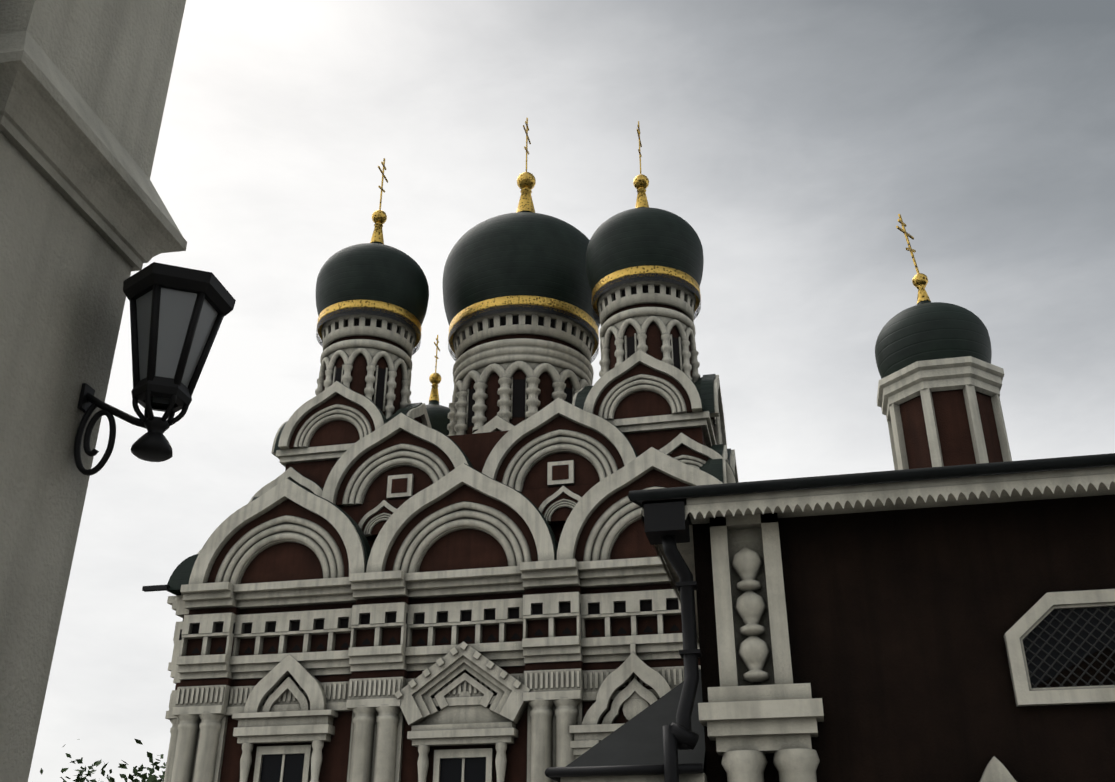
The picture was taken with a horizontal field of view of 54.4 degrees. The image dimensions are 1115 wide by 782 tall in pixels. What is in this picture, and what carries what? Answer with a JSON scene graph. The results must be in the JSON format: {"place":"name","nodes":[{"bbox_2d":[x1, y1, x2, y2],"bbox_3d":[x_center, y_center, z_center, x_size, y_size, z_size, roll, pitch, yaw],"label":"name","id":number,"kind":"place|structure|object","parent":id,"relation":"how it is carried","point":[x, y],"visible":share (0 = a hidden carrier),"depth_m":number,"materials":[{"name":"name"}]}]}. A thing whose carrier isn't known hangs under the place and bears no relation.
{"place":"outdoors","nodes":[
{"label":"outdoors","id":0,"kind":"place"},
{"bbox_2d":[0,0,186,781],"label":"wall","id":1,"kind":"structure","parent":0,"point":[88,225],"depth_m":3.12,"materials":[{"name":"white paint"}]},
{"bbox_2d":[74,262,235,475],"bbox_3d":[-1.194,-0.072,3.221,0.289,0.658,0.396,-51,-55,58],"label":"wall lantern","id":2,"kind":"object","parent":1,"relation":"attached to","point":[177,314],"depth_m":3.20,"materials":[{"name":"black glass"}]},
{"bbox_2d":[40,739,166,781],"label":"birch tree","id":3,"kind":"object","parent":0,"point":[150,778],"visible":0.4,"depth_m":39.47,"materials":[{"name":"green plant"}]},
{"bbox_2d":[142,398,738,781],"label":"church","id":4,"kind":"structure","parent":0,"point":[401,597],"depth_m":22.75,"materials":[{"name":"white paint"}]},
{"bbox_2d":[271,118,726,487],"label":"church domes","id":5,"kind":"structure","parent":4,"relation":"on","point":[532,300],"depth_m":28.36,"materials":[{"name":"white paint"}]},
{"bbox_2d":[28,0,1114,781],"label":"sky","id":6,"kind":"structure","parent":0,"point":[793,137],"materials":[{"name":"grey"}]},
{"bbox_2d":[544,453,1114,781],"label":"building wing","id":7,"kind":"structure","parent":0,"point":[955,623],"depth_m":9.20,"materials":[{"name":"paint"}]},
{"bbox_2d":[875,214,1011,469],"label":"chapel dome","id":8,"kind":"structure","parent":7,"relation":"on","point":[939,389],"depth_m":16.77,"materials":[{"name":"black paint"}]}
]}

